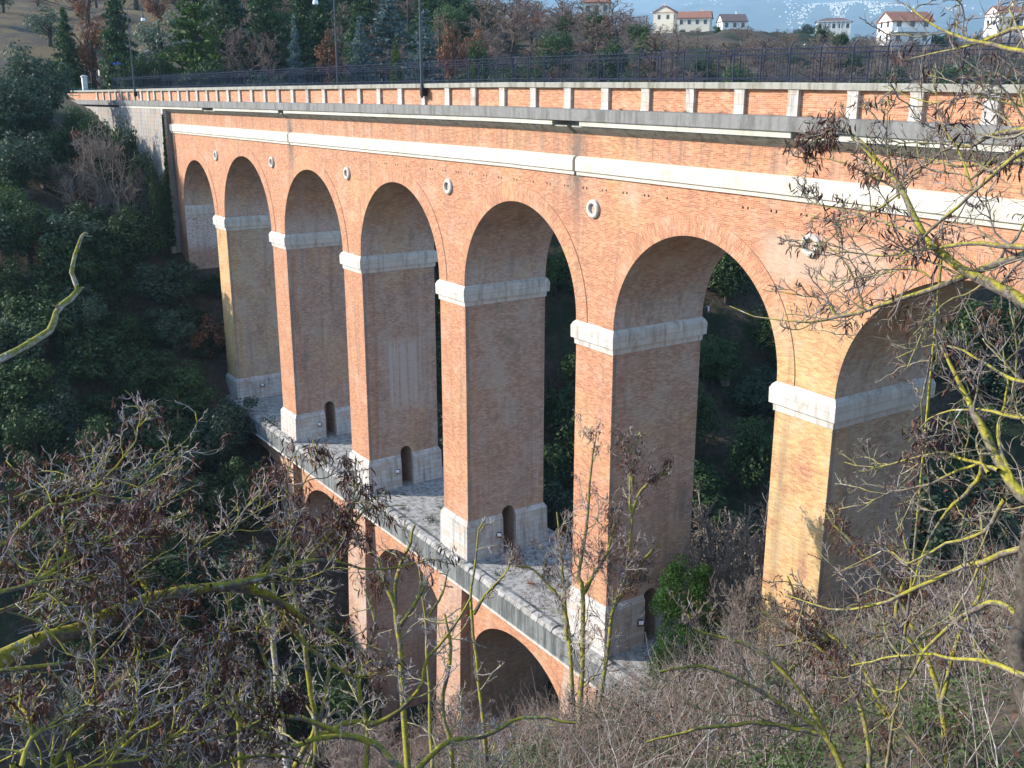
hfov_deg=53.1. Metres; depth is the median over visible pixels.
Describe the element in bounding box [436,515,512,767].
young tree
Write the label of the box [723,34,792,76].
bare tree
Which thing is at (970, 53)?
bare tree
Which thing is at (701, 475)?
evergreen oak
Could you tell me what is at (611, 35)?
evergreen oak
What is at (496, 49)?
bare shrub
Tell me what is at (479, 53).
evergreen oak
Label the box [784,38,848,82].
bare tree
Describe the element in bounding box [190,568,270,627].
evergreen oak
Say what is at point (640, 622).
floodlight
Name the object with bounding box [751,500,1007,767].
young tree
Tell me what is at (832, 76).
bare shrub
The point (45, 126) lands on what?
evergreen oak
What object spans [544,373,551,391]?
evergreen oak
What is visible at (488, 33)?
bare shrub
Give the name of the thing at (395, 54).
pine tree
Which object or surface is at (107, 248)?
evergreen oak
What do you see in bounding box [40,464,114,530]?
evergreen oak
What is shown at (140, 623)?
evergreen oak
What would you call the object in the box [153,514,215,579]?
evergreen oak
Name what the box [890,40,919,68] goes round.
bare tree
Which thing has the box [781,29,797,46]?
bare tree
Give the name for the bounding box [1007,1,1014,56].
utility pole
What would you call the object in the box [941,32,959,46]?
evergreen oak
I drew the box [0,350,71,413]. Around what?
evergreen oak
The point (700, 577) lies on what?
evergreen shrub
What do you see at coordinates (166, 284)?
evergreen oak
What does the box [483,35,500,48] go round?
bare shrub
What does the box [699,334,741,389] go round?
evergreen oak
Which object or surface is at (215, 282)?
evergreen bush
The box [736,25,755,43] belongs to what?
bare tree
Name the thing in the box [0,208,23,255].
evergreen oak
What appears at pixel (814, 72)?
bare tree
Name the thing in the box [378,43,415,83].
bare tree
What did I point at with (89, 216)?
evergreen oak
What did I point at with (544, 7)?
bare tree
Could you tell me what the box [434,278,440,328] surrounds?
evergreen oak
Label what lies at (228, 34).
bare tree
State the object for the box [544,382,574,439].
evergreen oak
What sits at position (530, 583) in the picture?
weed
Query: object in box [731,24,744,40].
bare tree
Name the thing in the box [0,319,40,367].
evergreen oak
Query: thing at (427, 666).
young tree
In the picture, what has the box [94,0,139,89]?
spruce tree
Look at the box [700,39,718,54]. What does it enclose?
bare tree
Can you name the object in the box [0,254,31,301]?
evergreen oak
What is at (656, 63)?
bare shrub
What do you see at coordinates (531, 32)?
bare tree
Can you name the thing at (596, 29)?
bare tree
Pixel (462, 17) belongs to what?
evergreen oak
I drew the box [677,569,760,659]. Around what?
bare shrub
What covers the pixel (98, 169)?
evergreen bush
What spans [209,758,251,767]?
bare shrub
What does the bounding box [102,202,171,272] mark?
evergreen oak
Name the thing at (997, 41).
bare tree
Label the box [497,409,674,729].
young tree
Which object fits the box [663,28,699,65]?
bare tree
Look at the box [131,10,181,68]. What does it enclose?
olive tree
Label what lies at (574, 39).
bare shrub
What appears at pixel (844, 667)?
young tree
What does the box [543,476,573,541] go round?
evergreen oak
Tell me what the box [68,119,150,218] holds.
bare shrub
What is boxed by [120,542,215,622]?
evergreen oak
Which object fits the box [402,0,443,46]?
spruce tree
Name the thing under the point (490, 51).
bare tree
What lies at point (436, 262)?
evergreen oak
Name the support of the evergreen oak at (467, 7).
on the ground
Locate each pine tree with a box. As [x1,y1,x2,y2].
[158,0,241,87]
[387,37,403,83]
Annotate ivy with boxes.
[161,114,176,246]
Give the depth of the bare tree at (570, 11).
196.96 m
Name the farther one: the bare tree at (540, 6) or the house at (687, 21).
the house at (687, 21)
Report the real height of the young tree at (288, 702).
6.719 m
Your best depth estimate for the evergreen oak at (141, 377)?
97.19 m
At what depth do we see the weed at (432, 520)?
73.55 m
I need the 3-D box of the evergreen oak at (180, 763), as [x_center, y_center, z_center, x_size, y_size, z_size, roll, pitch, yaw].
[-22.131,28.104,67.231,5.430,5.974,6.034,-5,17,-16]
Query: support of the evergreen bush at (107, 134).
on the ground
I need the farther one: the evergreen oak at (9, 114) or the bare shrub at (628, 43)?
the bare shrub at (628, 43)
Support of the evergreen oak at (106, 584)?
on the ground
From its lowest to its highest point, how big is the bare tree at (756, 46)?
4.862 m
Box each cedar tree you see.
[235,4,248,58]
[284,13,306,85]
[347,16,380,84]
[357,0,412,83]
[400,9,446,83]
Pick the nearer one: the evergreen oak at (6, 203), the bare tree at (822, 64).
the evergreen oak at (6, 203)
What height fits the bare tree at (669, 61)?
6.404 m
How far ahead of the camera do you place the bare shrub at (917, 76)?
134.74 m
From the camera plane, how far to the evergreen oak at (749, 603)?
62.67 m
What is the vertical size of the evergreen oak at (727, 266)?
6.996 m
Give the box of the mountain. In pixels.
[466,0,1022,45]
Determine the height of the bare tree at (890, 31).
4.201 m
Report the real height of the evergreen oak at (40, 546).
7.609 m
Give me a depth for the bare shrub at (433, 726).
62.98 m
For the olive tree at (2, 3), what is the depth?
197.85 m
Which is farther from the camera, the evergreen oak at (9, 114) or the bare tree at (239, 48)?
the bare tree at (239, 48)
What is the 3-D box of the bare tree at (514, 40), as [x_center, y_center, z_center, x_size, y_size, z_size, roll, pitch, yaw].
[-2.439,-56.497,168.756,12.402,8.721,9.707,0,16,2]
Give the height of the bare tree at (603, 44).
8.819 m
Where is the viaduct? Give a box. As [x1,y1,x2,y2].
[67,82,1023,744]
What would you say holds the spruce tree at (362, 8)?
on the ground
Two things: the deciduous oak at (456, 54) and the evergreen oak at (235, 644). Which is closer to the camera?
the evergreen oak at (235, 644)
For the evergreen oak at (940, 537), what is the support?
on the ground
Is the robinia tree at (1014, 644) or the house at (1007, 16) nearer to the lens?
the robinia tree at (1014, 644)
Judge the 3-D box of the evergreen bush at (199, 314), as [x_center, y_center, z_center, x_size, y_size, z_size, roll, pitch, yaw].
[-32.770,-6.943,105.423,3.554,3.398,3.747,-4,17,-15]
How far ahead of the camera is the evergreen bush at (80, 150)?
112.35 m
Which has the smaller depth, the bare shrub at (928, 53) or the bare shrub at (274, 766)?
the bare shrub at (274, 766)
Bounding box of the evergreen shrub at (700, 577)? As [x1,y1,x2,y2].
[647,553,723,689]
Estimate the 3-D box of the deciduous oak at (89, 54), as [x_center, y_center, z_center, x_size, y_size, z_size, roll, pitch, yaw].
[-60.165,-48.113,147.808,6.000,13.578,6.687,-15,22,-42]
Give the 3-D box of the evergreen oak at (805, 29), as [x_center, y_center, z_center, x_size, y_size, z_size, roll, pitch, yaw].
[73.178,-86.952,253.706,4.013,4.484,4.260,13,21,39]
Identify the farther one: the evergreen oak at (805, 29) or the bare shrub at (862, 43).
the evergreen oak at (805, 29)
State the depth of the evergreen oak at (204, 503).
90.27 m
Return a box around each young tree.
[0,621,331,767]
[143,643,575,767]
[152,541,312,767]
[217,553,342,767]
[264,540,525,767]
[365,513,437,767]
[387,541,470,767]
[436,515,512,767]
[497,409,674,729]
[641,587,916,767]
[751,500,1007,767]
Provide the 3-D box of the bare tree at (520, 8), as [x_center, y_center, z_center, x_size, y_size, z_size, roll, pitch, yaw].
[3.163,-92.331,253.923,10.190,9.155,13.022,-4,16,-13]
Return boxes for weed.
[260,415,278,426]
[422,514,436,522]
[527,579,539,588]
[641,647,665,663]
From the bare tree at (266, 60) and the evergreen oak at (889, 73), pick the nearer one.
the evergreen oak at (889, 73)
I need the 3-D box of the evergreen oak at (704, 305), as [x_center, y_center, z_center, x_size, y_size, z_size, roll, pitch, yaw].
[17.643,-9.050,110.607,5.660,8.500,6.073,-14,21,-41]
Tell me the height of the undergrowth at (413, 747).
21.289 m
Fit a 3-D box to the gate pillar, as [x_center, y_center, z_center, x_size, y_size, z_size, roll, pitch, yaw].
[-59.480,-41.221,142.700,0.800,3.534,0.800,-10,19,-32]
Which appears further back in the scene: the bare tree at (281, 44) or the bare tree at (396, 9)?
the bare tree at (396, 9)
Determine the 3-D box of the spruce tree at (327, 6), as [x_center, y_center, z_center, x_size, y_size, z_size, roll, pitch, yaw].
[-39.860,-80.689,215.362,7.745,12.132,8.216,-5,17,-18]
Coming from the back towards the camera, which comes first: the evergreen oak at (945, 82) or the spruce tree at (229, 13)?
the spruce tree at (229, 13)
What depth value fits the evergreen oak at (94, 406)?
93.43 m
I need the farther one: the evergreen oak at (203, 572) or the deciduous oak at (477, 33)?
the deciduous oak at (477, 33)
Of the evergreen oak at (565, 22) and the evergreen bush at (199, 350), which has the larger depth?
the evergreen oak at (565, 22)
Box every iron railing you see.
[112,35,1023,88]
[162,42,1023,87]
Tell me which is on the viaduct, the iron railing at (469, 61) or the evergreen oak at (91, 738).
the iron railing at (469, 61)
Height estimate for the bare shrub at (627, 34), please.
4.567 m
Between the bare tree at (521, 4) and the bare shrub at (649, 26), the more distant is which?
the bare tree at (521, 4)
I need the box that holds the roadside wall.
[105,30,280,84]
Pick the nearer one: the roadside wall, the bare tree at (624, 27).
the roadside wall
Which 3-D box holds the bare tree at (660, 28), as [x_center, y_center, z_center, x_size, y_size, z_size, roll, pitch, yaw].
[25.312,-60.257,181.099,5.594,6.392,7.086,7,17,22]
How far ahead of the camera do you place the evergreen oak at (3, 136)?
117.30 m
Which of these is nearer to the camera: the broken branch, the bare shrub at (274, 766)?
the broken branch
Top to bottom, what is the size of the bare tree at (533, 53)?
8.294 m
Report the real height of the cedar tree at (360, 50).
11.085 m
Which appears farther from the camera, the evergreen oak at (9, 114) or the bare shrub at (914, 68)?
the bare shrub at (914, 68)
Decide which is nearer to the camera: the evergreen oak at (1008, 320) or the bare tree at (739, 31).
the evergreen oak at (1008, 320)
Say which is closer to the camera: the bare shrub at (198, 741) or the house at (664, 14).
the bare shrub at (198, 741)
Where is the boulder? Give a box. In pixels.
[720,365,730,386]
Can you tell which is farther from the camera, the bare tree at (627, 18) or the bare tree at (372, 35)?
the bare tree at (627, 18)
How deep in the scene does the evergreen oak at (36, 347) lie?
94.42 m
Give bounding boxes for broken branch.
[0,232,91,362]
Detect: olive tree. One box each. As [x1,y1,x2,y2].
[0,0,14,12]
[22,2,68,46]
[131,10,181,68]
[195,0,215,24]
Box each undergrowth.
[45,636,565,767]
[323,512,1023,767]
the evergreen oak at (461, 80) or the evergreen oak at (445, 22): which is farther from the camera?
the evergreen oak at (445, 22)
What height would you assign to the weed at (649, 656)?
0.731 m
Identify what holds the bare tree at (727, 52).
on the ground
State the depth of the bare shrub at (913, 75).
142.46 m
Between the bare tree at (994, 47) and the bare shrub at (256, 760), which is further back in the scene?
the bare tree at (994, 47)
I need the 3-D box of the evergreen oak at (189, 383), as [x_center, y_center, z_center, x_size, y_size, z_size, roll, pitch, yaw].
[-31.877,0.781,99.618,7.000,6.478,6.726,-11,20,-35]
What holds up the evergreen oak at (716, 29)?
on the ground
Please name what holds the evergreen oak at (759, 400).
on the ground
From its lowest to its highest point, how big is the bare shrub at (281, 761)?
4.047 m
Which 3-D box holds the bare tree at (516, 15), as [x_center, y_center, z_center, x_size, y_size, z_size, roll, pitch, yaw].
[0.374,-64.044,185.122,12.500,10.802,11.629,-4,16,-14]
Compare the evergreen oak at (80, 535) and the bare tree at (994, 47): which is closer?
the evergreen oak at (80, 535)
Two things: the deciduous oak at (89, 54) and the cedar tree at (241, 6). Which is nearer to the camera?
the deciduous oak at (89, 54)
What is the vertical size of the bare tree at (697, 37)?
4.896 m
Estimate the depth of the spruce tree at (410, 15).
223.46 m
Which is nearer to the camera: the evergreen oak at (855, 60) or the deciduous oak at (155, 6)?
the evergreen oak at (855, 60)
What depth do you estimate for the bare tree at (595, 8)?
222.59 m
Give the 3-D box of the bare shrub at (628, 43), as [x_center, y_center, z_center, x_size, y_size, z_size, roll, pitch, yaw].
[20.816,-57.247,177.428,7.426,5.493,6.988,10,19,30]
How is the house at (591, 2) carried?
on the ground
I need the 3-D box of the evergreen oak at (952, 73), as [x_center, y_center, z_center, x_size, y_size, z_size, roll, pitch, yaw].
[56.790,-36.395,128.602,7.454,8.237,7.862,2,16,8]
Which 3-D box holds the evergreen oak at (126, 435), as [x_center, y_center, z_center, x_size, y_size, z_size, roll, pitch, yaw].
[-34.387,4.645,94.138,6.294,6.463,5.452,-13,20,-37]
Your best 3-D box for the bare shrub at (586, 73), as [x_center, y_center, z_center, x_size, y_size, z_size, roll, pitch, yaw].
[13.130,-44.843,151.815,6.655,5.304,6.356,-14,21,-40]
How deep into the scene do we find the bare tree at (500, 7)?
226.91 m
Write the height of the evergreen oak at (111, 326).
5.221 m
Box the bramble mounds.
[422,555,1023,767]
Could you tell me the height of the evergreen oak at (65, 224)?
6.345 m
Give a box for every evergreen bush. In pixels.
[38,123,81,176]
[60,102,97,163]
[67,129,100,186]
[75,108,109,164]
[75,154,110,194]
[96,126,121,179]
[98,152,128,213]
[108,111,142,209]
[126,145,154,221]
[143,161,171,255]
[172,260,199,289]
[178,300,210,326]
[186,336,219,361]
[195,271,221,299]
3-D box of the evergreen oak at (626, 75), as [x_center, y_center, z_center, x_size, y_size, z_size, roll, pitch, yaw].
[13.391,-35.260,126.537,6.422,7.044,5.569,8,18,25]
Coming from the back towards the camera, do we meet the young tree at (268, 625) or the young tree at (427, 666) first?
the young tree at (427, 666)
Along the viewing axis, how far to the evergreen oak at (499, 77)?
120.46 m
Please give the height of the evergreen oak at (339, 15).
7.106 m
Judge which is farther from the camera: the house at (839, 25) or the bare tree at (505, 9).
the house at (839, 25)
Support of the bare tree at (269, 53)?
on the ground
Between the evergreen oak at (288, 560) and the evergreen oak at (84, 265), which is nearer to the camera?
the evergreen oak at (288, 560)
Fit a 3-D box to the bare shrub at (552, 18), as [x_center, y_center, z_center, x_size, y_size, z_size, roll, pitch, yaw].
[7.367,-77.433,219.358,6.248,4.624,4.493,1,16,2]
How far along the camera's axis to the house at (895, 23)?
230.22 m
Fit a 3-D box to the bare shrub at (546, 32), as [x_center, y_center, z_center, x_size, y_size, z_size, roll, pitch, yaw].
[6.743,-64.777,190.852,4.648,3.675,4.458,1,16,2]
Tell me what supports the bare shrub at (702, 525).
on the ground
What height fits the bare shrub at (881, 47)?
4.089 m
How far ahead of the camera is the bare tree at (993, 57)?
164.44 m
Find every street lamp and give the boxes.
[127,4,144,96]
[313,0,337,80]
[419,0,426,97]
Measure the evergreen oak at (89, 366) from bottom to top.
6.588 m
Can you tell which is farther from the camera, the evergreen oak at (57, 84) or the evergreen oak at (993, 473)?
the evergreen oak at (57, 84)
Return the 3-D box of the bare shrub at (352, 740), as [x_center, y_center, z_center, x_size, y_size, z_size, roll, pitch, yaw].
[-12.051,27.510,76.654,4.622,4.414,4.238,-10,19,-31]
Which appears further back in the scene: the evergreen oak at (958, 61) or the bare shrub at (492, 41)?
the bare shrub at (492, 41)
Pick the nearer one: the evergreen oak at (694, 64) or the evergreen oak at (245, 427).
the evergreen oak at (245, 427)
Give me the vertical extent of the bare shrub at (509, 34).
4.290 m
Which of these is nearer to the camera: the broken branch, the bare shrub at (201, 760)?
the broken branch
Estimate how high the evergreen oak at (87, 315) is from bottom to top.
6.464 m
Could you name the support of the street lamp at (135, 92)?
attached to the viaduct
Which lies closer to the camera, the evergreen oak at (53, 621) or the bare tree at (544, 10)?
the evergreen oak at (53, 621)
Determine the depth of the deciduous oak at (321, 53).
137.61 m
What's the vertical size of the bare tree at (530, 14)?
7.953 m
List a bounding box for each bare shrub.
[25,170,66,188]
[30,159,86,201]
[53,170,115,216]
[66,140,128,215]
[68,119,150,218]
[87,172,146,227]
[108,161,158,227]
[127,176,162,230]
[140,202,179,239]
[170,697,229,756]
[182,757,230,767]
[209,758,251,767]
[220,745,268,767]
[222,743,264,767]
[250,752,309,767]
[265,747,307,767]
[279,736,344,767]
[283,711,402,767]
[332,718,382,767]
[335,730,414,767]
[335,735,392,767]
[350,712,412,767]
[402,698,469,765]
[414,686,494,758]
[476,24,501,42]
[482,35,508,62]
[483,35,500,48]
[500,24,522,43]
[537,27,558,38]
[540,16,555,27]
[547,68,570,81]
[556,22,582,37]
[568,32,590,54]
[575,66,602,81]
[612,37,649,67]
[619,26,633,38]
[632,50,673,81]
[633,23,656,33]
[649,66,706,81]
[656,480,766,637]
[657,514,763,641]
[661,32,685,48]
[667,38,691,61]
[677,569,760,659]
[690,512,761,620]
[701,504,766,653]
[702,484,769,579]
[713,58,757,75]
[716,573,761,655]
[719,42,732,53]
[745,68,764,81]
[763,39,788,60]
[767,65,786,81]
[815,42,837,60]
[823,65,866,82]
[823,68,849,82]
[860,40,881,55]
[862,59,889,81]
[867,44,899,72]
[868,41,893,56]
[883,39,913,60]
[904,70,920,82]
[906,63,920,74]
[909,70,936,83]
[915,42,937,66]
[939,51,954,62]
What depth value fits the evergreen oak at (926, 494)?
94.26 m
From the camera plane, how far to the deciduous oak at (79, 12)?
196.67 m
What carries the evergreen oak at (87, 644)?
on the ground
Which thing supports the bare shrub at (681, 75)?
on the ground
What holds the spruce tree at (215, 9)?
on the ground
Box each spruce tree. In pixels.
[48,6,96,90]
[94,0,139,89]
[203,0,262,86]
[210,0,238,21]
[239,0,302,84]
[273,0,294,27]
[280,0,344,76]
[287,0,348,85]
[319,0,335,25]
[327,0,364,30]
[339,0,392,63]
[393,0,418,22]
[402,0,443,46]
[409,0,418,23]
[438,0,465,9]
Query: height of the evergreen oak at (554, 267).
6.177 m
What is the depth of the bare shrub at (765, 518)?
63.42 m
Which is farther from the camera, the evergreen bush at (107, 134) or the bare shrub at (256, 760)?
the evergreen bush at (107, 134)
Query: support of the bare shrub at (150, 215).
on the ground
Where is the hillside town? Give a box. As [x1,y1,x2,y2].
[650,0,981,27]
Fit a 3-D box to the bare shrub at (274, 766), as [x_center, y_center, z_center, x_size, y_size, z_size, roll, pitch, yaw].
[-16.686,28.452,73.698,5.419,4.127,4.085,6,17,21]
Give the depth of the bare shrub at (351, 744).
61.57 m
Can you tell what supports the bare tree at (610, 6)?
on the ground
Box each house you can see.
[582,0,610,17]
[652,4,677,33]
[676,9,712,31]
[716,12,748,29]
[814,15,852,40]
[876,8,935,48]
[983,4,1023,42]
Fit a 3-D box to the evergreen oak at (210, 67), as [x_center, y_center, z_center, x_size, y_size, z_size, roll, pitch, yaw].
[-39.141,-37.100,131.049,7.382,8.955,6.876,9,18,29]
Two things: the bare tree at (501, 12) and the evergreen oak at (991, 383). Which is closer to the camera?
the evergreen oak at (991, 383)
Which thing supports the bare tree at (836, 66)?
on the ground
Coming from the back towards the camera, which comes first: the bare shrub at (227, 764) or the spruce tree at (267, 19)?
the spruce tree at (267, 19)
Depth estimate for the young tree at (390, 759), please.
12.12 m
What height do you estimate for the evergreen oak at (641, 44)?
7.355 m
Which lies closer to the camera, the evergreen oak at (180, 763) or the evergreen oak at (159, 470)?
the evergreen oak at (180, 763)
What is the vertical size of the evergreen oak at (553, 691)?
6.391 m
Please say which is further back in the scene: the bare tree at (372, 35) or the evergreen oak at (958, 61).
the bare tree at (372, 35)
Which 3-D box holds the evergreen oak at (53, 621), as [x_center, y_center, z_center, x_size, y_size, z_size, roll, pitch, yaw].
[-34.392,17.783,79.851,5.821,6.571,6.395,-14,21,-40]
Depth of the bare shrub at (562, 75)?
159.28 m
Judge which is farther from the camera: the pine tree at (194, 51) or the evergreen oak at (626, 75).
the pine tree at (194, 51)
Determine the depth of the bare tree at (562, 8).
217.70 m
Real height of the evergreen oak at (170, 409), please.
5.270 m
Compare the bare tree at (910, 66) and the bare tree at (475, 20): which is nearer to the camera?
the bare tree at (910, 66)
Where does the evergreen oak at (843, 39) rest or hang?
on the ground
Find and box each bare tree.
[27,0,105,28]
[133,0,138,8]
[152,0,184,16]
[201,28,260,84]
[215,13,266,83]
[216,0,258,35]
[236,28,290,81]
[247,0,296,26]
[253,32,287,78]
[270,27,340,63]
[273,0,295,35]
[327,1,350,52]
[347,22,385,72]
[355,38,405,78]
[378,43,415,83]
[380,0,410,14]
[395,0,418,31]
[427,13,467,65]
[448,25,521,77]
[460,0,516,40]
[461,15,534,66]
[478,0,518,32]
[483,0,526,42]
[483,0,551,55]
[490,0,512,13]
[507,0,539,29]
[510,0,534,16]
[514,1,553,44]
[515,1,540,27]
[517,0,559,21]
[519,37,587,80]
[526,5,557,24]
[533,1,550,20]
[544,6,563,15]
[547,0,580,22]
[549,3,583,37]
[552,0,576,23]
[563,18,617,65]
[572,13,629,55]
[575,0,599,29]
[580,1,613,21]
[585,37,633,74]
[594,0,633,33]
[598,8,644,43]
[612,16,634,35]
[614,10,650,32]
[617,10,635,33]
[621,31,669,81]
[637,15,652,31]
[640,24,670,54]
[647,54,687,81]
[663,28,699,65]
[664,23,678,31]
[686,28,707,47]
[698,39,765,74]
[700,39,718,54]
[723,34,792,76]
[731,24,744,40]
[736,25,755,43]
[737,38,763,63]
[743,51,786,81]
[776,36,803,63]
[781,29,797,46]
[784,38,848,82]
[790,54,837,82]
[808,33,864,81]
[840,38,866,57]
[852,38,871,55]
[872,30,893,47]
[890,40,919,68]
[897,49,934,75]
[946,41,993,69]
[972,35,1002,64]
[979,47,1019,77]
[980,32,1010,50]
[983,37,1007,64]
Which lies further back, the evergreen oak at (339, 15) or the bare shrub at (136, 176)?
the evergreen oak at (339, 15)
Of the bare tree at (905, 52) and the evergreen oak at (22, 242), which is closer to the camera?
the evergreen oak at (22, 242)
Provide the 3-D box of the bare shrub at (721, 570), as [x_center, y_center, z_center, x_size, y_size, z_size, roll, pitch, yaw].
[11.654,11.582,58.392,8.283,10.796,6.235,-3,16,-12]
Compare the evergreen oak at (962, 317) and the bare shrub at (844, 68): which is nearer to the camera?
the evergreen oak at (962, 317)
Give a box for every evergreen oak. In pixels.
[0,40,75,134]
[0,77,52,155]
[0,112,25,144]
[0,127,59,193]
[0,160,31,191]
[0,178,37,235]
[0,200,63,268]
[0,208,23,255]
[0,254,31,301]
[0,283,82,350]
[0,314,48,375]
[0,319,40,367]
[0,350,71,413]
[0,397,45,458]
[0,408,70,490]
[0,475,62,539]
[0,523,77,603]
[16,108,58,137]
[21,383,92,452]
[24,161,64,189]
[25,233,104,298]
[27,577,104,650]
[28,208,108,261]
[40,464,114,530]
[40,507,115,576]
[48,386,128,438]
[48,596,132,672]
[51,282,109,343]
[53,324,129,393]
[54,414,128,483]
[56,684,128,754]
[61,200,111,240]
[62,204,97,221]
[71,254,134,314]
[75,554,130,605]
[81,228,157,277]
[88,538,147,581]
[94,306,159,355]
[97,398,166,466]
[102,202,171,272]
[102,347,181,403]
[109,449,207,524]
[117,638,189,692]
[119,392,208,445]
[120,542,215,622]
[122,585,205,640]
[123,260,203,316]
[134,413,218,478]
[144,302,207,357]
[145,358,219,420]
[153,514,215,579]
[166,549,237,613]
[167,472,241,535]
[174,58,231,87]
[174,757,201,767]
[181,407,248,478]
[184,625,262,691]
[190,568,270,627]
[193,396,258,458]
[196,534,289,594]
[212,456,269,532]
[240,673,306,748]
[243,592,312,653]
[246,72,294,86]
[262,537,309,601]
[289,611,355,683]
[292,662,387,743]
[331,2,354,35]
[334,73,367,84]
[376,5,407,33]
[401,23,436,56]
[427,1,476,55]
[430,6,463,47]
[434,241,438,274]
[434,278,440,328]
[436,331,441,390]
[437,399,442,454]
[446,69,482,82]
[459,0,498,40]
[467,3,499,36]
[467,36,489,82]
[487,71,510,82]
[501,59,547,81]
[532,27,574,81]
[543,443,572,499]
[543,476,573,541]
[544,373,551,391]
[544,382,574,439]
[546,245,573,299]
[548,677,559,704]
[553,11,574,38]
[554,413,574,485]
[557,341,575,387]
[580,10,617,40]
[582,37,628,81]
[589,32,612,52]
[600,71,635,81]
[627,23,650,48]
[630,32,669,76]
[691,57,718,81]
[692,459,728,512]
[695,379,724,452]
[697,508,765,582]
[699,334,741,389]
[702,295,709,317]
[707,252,755,304]
[709,570,762,642]
[711,25,720,33]
[718,59,758,81]
[722,415,773,495]
[723,365,776,427]
[748,302,776,361]
[800,24,814,33]
[809,24,831,42]
[828,46,866,77]
[830,30,849,50]
[830,32,838,40]
[850,36,867,44]
[865,64,912,82]
[881,67,911,82]
[907,457,1023,587]
[913,478,939,549]
[917,447,977,515]
[923,67,960,83]
[931,32,946,46]
[932,334,949,382]
[937,60,991,83]
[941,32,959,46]
[943,296,1000,363]
[943,401,1009,457]
[945,53,984,82]
[949,445,1016,506]
[962,350,1023,410]
[986,67,1023,83]
[986,296,1023,357]
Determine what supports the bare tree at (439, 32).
on the ground
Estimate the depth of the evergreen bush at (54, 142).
113.52 m
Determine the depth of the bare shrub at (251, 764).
70.34 m
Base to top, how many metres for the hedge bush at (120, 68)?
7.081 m
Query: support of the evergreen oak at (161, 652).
on the ground
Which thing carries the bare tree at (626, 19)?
on the ground
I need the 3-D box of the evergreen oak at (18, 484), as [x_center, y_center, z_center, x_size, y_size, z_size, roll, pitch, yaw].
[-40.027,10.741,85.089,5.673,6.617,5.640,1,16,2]
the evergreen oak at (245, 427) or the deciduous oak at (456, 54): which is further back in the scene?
the deciduous oak at (456, 54)
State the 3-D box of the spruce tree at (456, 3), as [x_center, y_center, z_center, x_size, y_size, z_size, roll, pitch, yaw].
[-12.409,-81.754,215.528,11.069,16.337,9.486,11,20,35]
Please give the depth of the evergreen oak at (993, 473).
99.27 m
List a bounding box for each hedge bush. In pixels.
[115,54,145,88]
[133,50,158,88]
[149,49,180,88]
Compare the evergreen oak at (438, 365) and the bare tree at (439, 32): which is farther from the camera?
the bare tree at (439, 32)
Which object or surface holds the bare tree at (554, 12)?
on the ground
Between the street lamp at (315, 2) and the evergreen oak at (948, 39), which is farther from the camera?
the evergreen oak at (948, 39)
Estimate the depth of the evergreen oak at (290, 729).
78.01 m
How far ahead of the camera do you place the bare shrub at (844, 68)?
145.49 m
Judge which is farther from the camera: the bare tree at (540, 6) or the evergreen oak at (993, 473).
the bare tree at (540, 6)
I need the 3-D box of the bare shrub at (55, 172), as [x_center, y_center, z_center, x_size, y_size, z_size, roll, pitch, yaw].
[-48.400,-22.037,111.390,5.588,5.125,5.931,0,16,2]
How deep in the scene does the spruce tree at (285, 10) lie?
203.38 m
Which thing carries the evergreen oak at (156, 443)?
on the ground
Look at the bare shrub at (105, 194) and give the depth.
108.24 m
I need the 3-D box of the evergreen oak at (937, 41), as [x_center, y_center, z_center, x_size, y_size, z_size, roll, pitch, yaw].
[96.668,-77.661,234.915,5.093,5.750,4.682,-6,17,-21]
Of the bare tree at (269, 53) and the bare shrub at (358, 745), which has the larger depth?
the bare tree at (269, 53)
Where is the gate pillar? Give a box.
[80,75,87,89]
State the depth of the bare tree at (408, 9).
208.61 m
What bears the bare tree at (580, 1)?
on the ground
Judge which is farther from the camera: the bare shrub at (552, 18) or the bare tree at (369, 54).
the bare shrub at (552, 18)
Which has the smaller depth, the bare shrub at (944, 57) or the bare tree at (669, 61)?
the bare tree at (669, 61)
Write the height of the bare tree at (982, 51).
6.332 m
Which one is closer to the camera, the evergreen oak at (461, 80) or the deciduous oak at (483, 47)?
the evergreen oak at (461, 80)
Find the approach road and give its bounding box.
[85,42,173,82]
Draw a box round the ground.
[0,0,1023,767]
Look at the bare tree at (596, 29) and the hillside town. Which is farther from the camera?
the hillside town
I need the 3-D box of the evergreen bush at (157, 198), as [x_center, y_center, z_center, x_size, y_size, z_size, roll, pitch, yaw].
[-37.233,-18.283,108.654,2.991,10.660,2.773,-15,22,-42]
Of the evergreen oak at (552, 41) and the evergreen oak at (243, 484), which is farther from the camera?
the evergreen oak at (552, 41)
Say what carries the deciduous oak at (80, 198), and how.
on the ground
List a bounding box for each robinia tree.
[0,388,456,767]
[730,0,1023,767]
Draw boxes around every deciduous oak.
[28,220,57,269]
[66,0,91,19]
[68,183,110,211]
[71,1,110,88]
[140,0,170,23]
[185,313,225,359]
[314,27,342,83]
[435,24,466,82]
[461,28,482,81]
[464,36,492,61]
[530,11,544,29]
[604,16,613,33]

